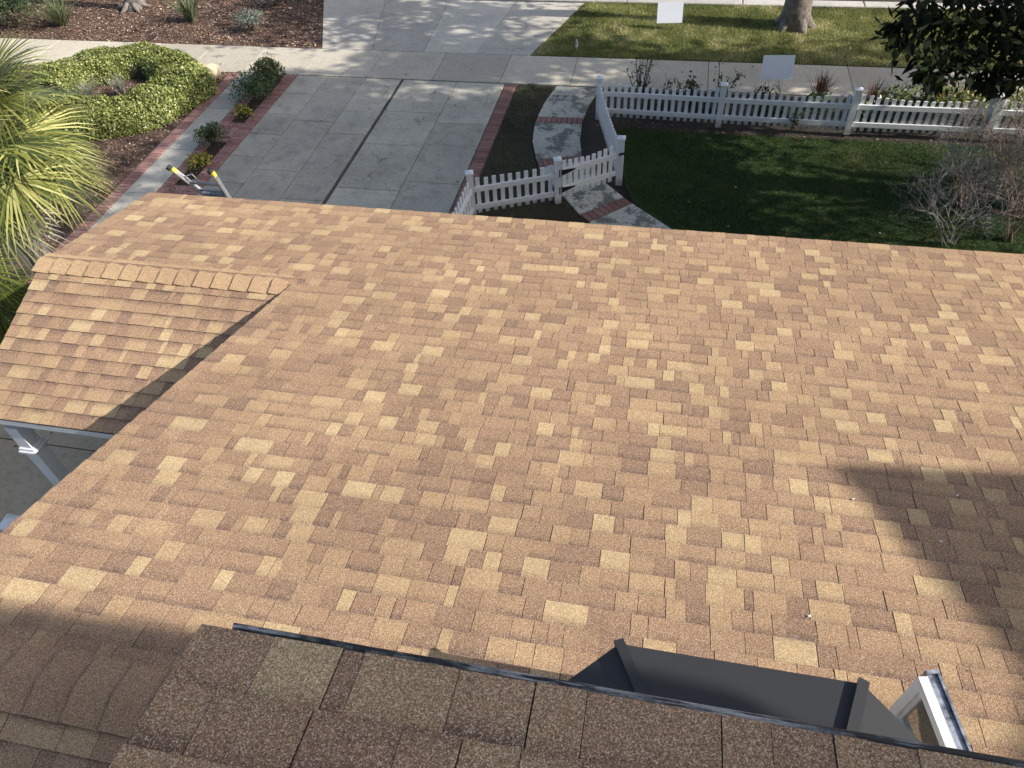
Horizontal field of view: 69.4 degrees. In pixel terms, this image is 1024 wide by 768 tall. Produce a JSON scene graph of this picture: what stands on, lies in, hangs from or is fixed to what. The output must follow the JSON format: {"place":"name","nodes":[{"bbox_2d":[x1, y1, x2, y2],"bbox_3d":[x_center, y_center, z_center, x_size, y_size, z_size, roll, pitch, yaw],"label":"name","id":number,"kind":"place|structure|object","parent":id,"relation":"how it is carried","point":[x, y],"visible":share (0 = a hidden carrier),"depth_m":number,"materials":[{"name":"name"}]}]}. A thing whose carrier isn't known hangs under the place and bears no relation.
{"place":"outdoors","nodes":[
{"label":"outdoors","id":0,"kind":"place"},
{"bbox_2d":[0,424,109,532],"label":"patio","id":1,"kind":"structure","parent":0,"point":[26,484],"depth_m":9.95,"materials":[{"name":"concrete"}]},
{"bbox_2d":[0,513,20,530],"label":"gate post","id":2,"kind":"object","parent":1,"relation":"on","point":[7,521],"visible":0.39,"depth_m":7.01,"materials":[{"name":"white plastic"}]},
{"bbox_2d":[0,192,1023,767],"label":"house","id":3,"kind":"structure","parent":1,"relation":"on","point":[454,536],"depth_m":4.82,"materials":[{"name":"brown"}]},
{"bbox_2d":[140,269,1007,671],"bbox_3d":[1.216,-0.060,5.944,6.760,1.218,5.577,6,48,10],"label":"roof grit","id":4,"kind":"object","parent":3,"relation":"on","point":[768,567],"visible":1,"depth_m":4.87,"materials":[{"name":"brown stone"}]},
{"bbox_2d":[889,670,972,751],"bbox_3d":[1.812,1.581,3.147,0.093,0.402,0.572,-3,47,1],"label":"casement window","id":5,"kind":"structure","parent":3,"relation":"in","point":[926,708],"depth_m":3.15,"materials":[{"name":"white plastic"}]},
{"bbox_2d":[5,73,252,322],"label":"path","id":6,"kind":"structure","parent":0,"point":[155,176],"depth_m":15.44,"materials":[{"name":"concrete"}]},
{"bbox_2d":[156,75,296,194],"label":"brick paving","id":7,"kind":"structure","parent":0,"point":[280,87],"depth_m":15.78,"materials":[{"name":"red brick"}]},
{"bbox_2d":[196,75,504,212],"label":"driveway","id":8,"kind":"structure","parent":0,"point":[406,155],"depth_m":15.35,"materials":[{"name":"concrete"}]},
{"bbox_2d":[166,165,231,197],"bbox_3d":[-3.841,-1.915,10.486,0.630,3.057,0.812,6,48,10],"label":"ladder","id":9,"kind":"object","parent":8,"relation":"on","point":[222,192],"visible":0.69,"depth_m":9.36,"materials":[{"name":"metal"}]},
{"bbox_2d":[322,79,403,204],"bbox_3d":[-3.515,-3.488,14.041,0.064,0.056,10.280,6,48,10],"label":"driveway seam","id":10,"kind":"object","parent":8,"relation":"on","point":[359,148],"visible":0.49,"depth_m":15.34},
{"bbox_2d":[262,82,490,181],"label":"leaf litter","id":11,"kind":"object","parent":8,"relation":"on","point":[369,108],"visible":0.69,"depth_m":15.73,"materials":[{"name":"brown plant"}]},
{"bbox_2d":[196,79,515,194],"bbox_3d":[-4.404,-3.290,13.956,7.135,0.062,10.720,6,48,10],"label":"brick edging","id":12,"kind":"object","parent":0,"point":[294,79],"visible":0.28,"depth_m":15.62,"materials":[{"name":"red brick"}]},
{"bbox_2d":[0,38,1023,100],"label":"sidewalk","id":13,"kind":"structure","parent":0,"point":[493,69],"depth_m":17.38,"materials":[{"name":"concrete"}]},
{"bbox_2d":[151,44,842,83],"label":"leaf litter","id":14,"kind":"object","parent":13,"relation":"on","point":[471,68],"visible":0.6,"depth_m":17.46,"materials":[{"name":"brown plant"}]},
{"bbox_2d":[468,84,587,222],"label":"side lawn","id":15,"kind":"structure","parent":0,"point":[521,156],"depth_m":14.59,"materials":[{"name":"soil"}]},
{"bbox_2d":[322,0,1023,203],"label":"ground","id":16,"kind":"structure","parent":0,"point":[592,140],"depth_m":15.08,"materials":[{"name":"soil"}]},
{"bbox_2d":[0,65,228,281],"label":"mulch bed","id":17,"kind":"object","parent":16,"relation":"on","point":[90,202],"visible":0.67,"depth_m":15.20,"materials":[{"name":"brown wood"}]},
{"bbox_2d":[0,246,33,344],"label":"shrub","id":18,"kind":"object","parent":17,"relation":"on","point":[13,294],"visible":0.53,"depth_m":10.23,"materials":[{"name":"green plant"}]},
{"bbox_2d":[0,27,126,285],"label":"fan palm","id":19,"kind":"object","parent":17,"relation":"on","point":[40,150],"visible":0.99,"depth_m":10.12,"materials":[{"name":"green plant"}]},
{"bbox_2d":[69,75,102,95],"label":"grass clump","id":20,"kind":"object","parent":17,"relation":"on","point":[91,88],"visible":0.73,"depth_m":17.47,"materials":[{"name":"green plant"}]},
{"bbox_2d":[102,72,127,95],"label":"grass clump","id":21,"kind":"object","parent":17,"relation":"on","point":[120,87],"visible":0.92,"depth_m":17.35,"materials":[{"name":"grey plant"}]},
{"bbox_2d":[21,40,217,141],"bbox_3d":[-9.291,-6.914,17.193,4.748,0.703,4.145,6,48,10],"label":"hedge","id":22,"kind":"object","parent":17,"relation":"on","point":[180,82],"visible":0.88,"depth_m":16.90,"materials":[{"name":"green plant"}]},
{"bbox_2d":[201,63,220,78],"bbox_3d":[-7.379,-7.562,17.892,0.709,0.428,0.433,6,48,10],"label":"boulder","id":23,"kind":"object","parent":17,"relation":"on","point":[214,69],"visible":0.43,"depth_m":17.71,"materials":[{"name":"beige stone"}]},
{"bbox_2d":[24,73,237,285],"bbox_3d":[-7.777,-3.672,14.501,0.246,0.064,10.700,6,48,10],"label":"brick border","id":24,"kind":"object","parent":16,"relation":"on","point":[144,165],"visible":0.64,"depth_m":15.20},
{"bbox_2d":[0,0,323,48],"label":"parkway mulch bed","id":25,"kind":"object","parent":16,"relation":"on","point":[162,16],"visible":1,"depth_m":20.38,"materials":[{"name":"brown wood"}]},
{"bbox_2d":[0,0,53,27],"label":"shrub","id":26,"kind":"object","parent":25,"relation":"on","point":[5,5],"visible":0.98,"depth_m":20.17,"materials":[{"name":"green plant"}]},
{"bbox_2d":[16,0,81,25],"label":"strap plant","id":27,"kind":"object","parent":25,"relation":"on","point":[58,15],"visible":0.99,"depth_m":20.40,"materials":[{"name":"green plant"}]},
{"bbox_2d":[114,0,151,14],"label":"trunk","id":28,"kind":"object","parent":25,"relation":"on","point":[130,5],"visible":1,"depth_m":21.15,"materials":[{"name":"beige plant"}]},
{"bbox_2d":[166,0,203,21],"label":"strap plant","id":29,"kind":"object","parent":25,"relation":"on","point":[188,14],"visible":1,"depth_m":20.18,"materials":[{"name":"green plant"}]},
{"bbox_2d":[231,8,263,30],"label":"shrub","id":30,"kind":"object","parent":25,"relation":"on","point":[249,18],"visible":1,"depth_m":19.44,"materials":[{"name":"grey plant"}]},
{"bbox_2d":[175,75,283,185],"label":"planting soil","id":31,"kind":"structure","parent":16,"relation":"on","point":[216,149],"depth_m":15.70,"materials":[{"name":"brown soil"}]},
{"bbox_2d":[184,151,212,169],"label":"plant","id":32,"kind":"object","parent":31,"relation":"on","point":[201,158],"visible":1,"depth_m":14.95,"materials":[{"name":"yellow plant"}]},
{"bbox_2d":[192,121,229,146],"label":"shrub","id":33,"kind":"object","parent":31,"relation":"on","point":[209,133],"visible":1,"depth_m":15.35,"materials":[{"name":"green plant"}]},
{"bbox_2d":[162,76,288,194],"bbox_3d":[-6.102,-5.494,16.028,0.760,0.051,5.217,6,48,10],"label":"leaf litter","id":34,"kind":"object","parent":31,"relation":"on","point":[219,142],"visible":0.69,"depth_m":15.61,"materials":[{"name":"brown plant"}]},
{"bbox_2d":[230,103,254,119],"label":"plant","id":35,"kind":"object","parent":31,"relation":"on","point":[244,109],"visible":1,"depth_m":16.34,"materials":[{"name":"yellow plant"}]},
{"bbox_2d":[227,70,277,106],"bbox_3d":[-5.881,-6.764,16.780,1.165,0.637,1.122,-13,48,-8],"label":"shrub","id":36,"kind":"object","parent":31,"relation":"on","point":[254,86],"visible":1,"depth_m":16.67,"materials":[{"name":"green plant"}]},
{"bbox_2d":[248,55,285,85],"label":"shrub","id":37,"kind":"object","parent":31,"relation":"on","point":[267,64],"visible":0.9,"depth_m":17.12,"materials":[{"name":"green plant"}]},
{"bbox_2d":[322,0,583,55],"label":"driveway apron","id":38,"kind":"object","parent":16,"relation":"on","point":[511,28],"visible":1,"depth_m":19.35,"materials":[{"name":"concrete"}]},
{"bbox_2d":[450,85,516,214],"bbox_3d":[-0.989,-3.143,13.541,0.266,0.064,10.070,6,48,10],"label":"brick edging","id":39,"kind":"object","parent":16,"relation":"on","point":[488,139],"visible":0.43,"depth_m":15.29,"materials":[{"name":"red brick"}]},
{"bbox_2d":[536,117,631,222],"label":"front walk bricks","id":40,"kind":"object","parent":16,"relation":"on","point":[598,212],"visible":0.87,"depth_m":13.54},
{"bbox_2d":[533,86,670,228],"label":"front walk","id":41,"kind":"structure","parent":16,"relation":"on","point":[551,140],"depth_m":14.82,"materials":[{"name":"concrete"}]},
{"bbox_2d":[624,50,653,100],"bbox_3d":[2.704,-6.347,15.494,0.531,1.076,0.706,26,54,25],"label":"rose bush","id":42,"kind":"object","parent":16,"relation":"on","point":[640,82],"visible":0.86,"depth_m":15.40,"materials":[{"name":"green plant"}]},
{"bbox_2d":[634,98,670,115],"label":"plant","id":43,"kind":"object","parent":16,"relation":"on","point":[648,106],"visible":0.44,"depth_m":15.36,"materials":[{"name":"green plant"}]},
{"bbox_2d":[650,75,676,108],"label":"rose bush","id":44,"kind":"object","parent":16,"relation":"on","point":[668,83],"visible":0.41,"depth_m":15.39,"materials":[{"name":"green plant"}]},
{"bbox_2d":[673,71,701,108],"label":"rose bush","id":45,"kind":"object","parent":16,"relation":"on","point":[691,84],"visible":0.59,"depth_m":15.34,"materials":[{"name":"green plant"}]},
{"bbox_2d":[688,96,717,113],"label":"plant","id":46,"kind":"object","parent":16,"relation":"on","point":[703,108],"visible":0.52,"depth_m":15.20,"materials":[{"name":"green plant"}]},
{"bbox_2d":[711,61,744,96],"bbox_3d":[4.442,-6.138,15.310,0.681,0.888,0.655,6,48,10],"label":"rose bush","id":47,"kind":"object","parent":16,"relation":"on","point":[734,81],"visible":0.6,"depth_m":15.20,"materials":[{"name":"green plant"}]},
{"bbox_2d":[465,0,1015,9],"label":"kerb","id":48,"kind":"structure","parent":16,"relation":"on","point":[845,4],"depth_m":19.23,"materials":[{"name":"concrete"}]},
{"bbox_2d":[753,82,785,114],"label":"rose bush","id":49,"kind":"object","parent":16,"relation":"on","point":[762,95],"visible":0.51,"depth_m":15.16,"materials":[{"name":"green plant"}]},
{"bbox_2d":[760,55,795,92],"bbox_3d":[5.465,-6.276,15.337,0.630,0.964,0.277,3,47,7],"label":"yard sign","id":50,"kind":"object","parent":16,"relation":"on","point":[778,67],"visible":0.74,"depth_m":15.19,"materials":[{"name":"white plastic"}]},
{"bbox_2d":[760,105,797,117],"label":"plant","id":51,"kind":"object","parent":16,"relation":"on","point":[780,112],"visible":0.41,"depth_m":14.98,"materials":[{"name":"green plant"}]},
{"bbox_2d":[594,90,1023,146],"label":"leaf litter","id":52,"kind":"object","parent":16,"relation":"on","point":[783,129],"visible":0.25,"depth_m":15.05,"materials":[{"name":"brown plant"}]},
{"bbox_2d":[857,78,892,104],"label":"grass clump","id":53,"kind":"object","parent":52,"relation":"on","point":[875,93],"visible":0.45,"depth_m":14.79,"materials":[{"name":"plant"}]},
{"bbox_2d":[932,86,953,113],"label":"grass clump","id":54,"kind":"object","parent":52,"relation":"on","point":[941,97],"visible":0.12,"depth_m":14.59,"materials":[{"name":"green plant"}]},
{"bbox_2d":[793,91,838,116],"bbox_3d":[6.142,-5.681,15.013,1.011,0.532,0.555,6,48,10],"label":"fern","id":55,"kind":"object","parent":16,"relation":"on","point":[823,94],"visible":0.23,"depth_m":14.92,"materials":[{"name":"green plant"}]},
{"bbox_2d":[805,66,838,95],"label":"grass clump","id":56,"kind":"object","parent":16,"relation":"on","point":[821,86],"visible":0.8,"depth_m":15.04,"materials":[{"name":"plant"}]},
{"bbox_2d":[854,110,886,122],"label":"plant","id":57,"kind":"object","parent":16,"relation":"on","point":[869,115],"visible":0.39,"depth_m":14.68,"materials":[{"name":"green plant"}]},
{"bbox_2d":[879,82,917,117],"bbox_3d":[7.722,-5.668,14.764,1.010,0.717,0.735,6,48,10],"label":"flowering shrub","id":58,"kind":"object","parent":16,"relation":"on","point":[895,95],"visible":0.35,"depth_m":14.70,"materials":[{"name":"green plant"}]},
{"bbox_2d":[947,86,976,114],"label":"flowering shrub","id":59,"kind":"object","parent":16,"relation":"on","point":[962,94],"visible":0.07,"depth_m":14.65,"materials":[{"name":"beige plant"}]},
{"bbox_2d":[997,86,1023,119],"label":"flowering shrub","id":60,"kind":"object","parent":16,"relation":"on","point":[1011,96],"visible":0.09,"depth_m":14.34,"materials":[{"name":"green plant"}]},
{"bbox_2d":[531,1,1023,70],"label":"parkway lawn","id":61,"kind":"structure","parent":0,"point":[723,40],"depth_m":17.94,"materials":[{"name":"plant"}]},
{"bbox_2d":[657,2,683,29],"bbox_3d":[3.898,-9.072,18.273,0.620,0.622,0.160,1,47,5],"label":"yard sign","id":62,"kind":"object","parent":61,"relation":"on","point":[669,12],"visible":1,"depth_m":18.22,"materials":[{"name":"white plastic"}]},
{"bbox_2d":[774,0,815,34],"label":"parkway tree","id":63,"kind":"object","parent":61,"relation":"on","point":[794,16],"visible":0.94,"depth_m":17.82,"materials":[{"name":"grey plant"}]},
{"bbox_2d":[616,127,1023,253],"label":"lawn","id":64,"kind":"structure","parent":0,"point":[766,201],"depth_m":13.44,"materials":[{"name":"plant"}]},
{"bbox_2d":[452,76,1023,215],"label":"picket fence","id":65,"kind":"object","parent":64,"relation":"on","point":[604,113],"visible":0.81,"depth_m":14.33,"materials":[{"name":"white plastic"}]},
{"bbox_2d":[559,146,623,195],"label":"garden gate","id":66,"kind":"structure","parent":65,"relation":"attached to","point":[581,166],"depth_m":13.34,"materials":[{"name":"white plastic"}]},
{"bbox_2d":[785,111,801,131],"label":"vine sprig","id":67,"kind":"object","parent":65,"relation":"attached to","point":[794,123],"visible":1,"depth_m":14.62,"materials":[{"name":"green plant"}]},
{"bbox_2d":[885,92,944,122],"bbox_3d":[7.920,-5.371,14.351,1.407,0.698,0.520,6,48,10],"label":"vine","id":68,"kind":"object","parent":65,"relation":"attached to","point":[914,99],"visible":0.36,"depth_m":14.26,"materials":[{"name":"green plant"}]},
{"bbox_2d":[866,81,1023,119],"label":"vine","id":69,"kind":"object","parent":65,"relation":"attached to","point":[968,96],"visible":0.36,"depth_m":14.08,"materials":[{"name":"green plant"}]},
{"bbox_2d":[670,145,982,234],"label":"leaf litter","id":70,"kind":"object","parent":64,"relation":"on","point":[820,207],"visible":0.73,"depth_m":13.15,"materials":[{"name":"brown plant"}]},
{"bbox_2d":[870,0,1023,102],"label":"dark leaved tree","id":71,"kind":"object","parent":64,"relation":"on","point":[993,84],"visible":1,"depth_m":7.64,"materials":[{"name":"green plant"}]},
{"bbox_2d":[884,152,1023,245],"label":"dead shrub","id":72,"kind":"object","parent":64,"relation":"on","point":[930,191],"visible":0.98,"depth_m":11.61,"materials":[{"name":"grey plant"}]},
{"bbox_2d":[948,163,986,215],"bbox_3d":[7.537,-3.239,12.367,0.397,0.936,0.497,32,57,29],"label":"plant","id":73,"kind":"object","parent":64,"relation":"on","point":[964,198],"visible":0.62,"depth_m":12.31,"materials":[{"name":"beige plant"}]},
{"bbox_2d":[912,101,1023,209],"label":"dead shrub","id":74,"kind":"object","parent":64,"relation":"on","point":[965,162],"visible":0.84,"depth_m":12.39,"materials":[{"name":"plant"}]},
{"bbox_2d":[929,156,1023,194],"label":"plant","id":75,"kind":"object","parent":64,"relation":"on","point":[941,168],"visible":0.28,"depth_m":13.02,"materials":[{"name":"brown plant"}]},
{"bbox_2d":[929,79,1023,169],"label":"dead shrub","id":76,"kind":"object","parent":64,"relation":"on","point":[1005,124],"visible":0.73,"depth_m":12.98,"materials":[{"name":"plant"}]},
{"bbox_2d":[959,121,1023,241],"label":"dead shrub","id":77,"kind":"object","parent":64,"relation":"on","point":[1011,233],"visible":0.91,"depth_m":11.74,"materials":[{"name":"plant"}]},
{"bbox_2d":[964,129,1023,218],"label":"dead shrub","id":78,"kind":"object","parent":64,"relation":"on","point":[1005,198],"visible":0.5,"depth_m":12.51,"materials":[{"name":"plant"}]}
]}

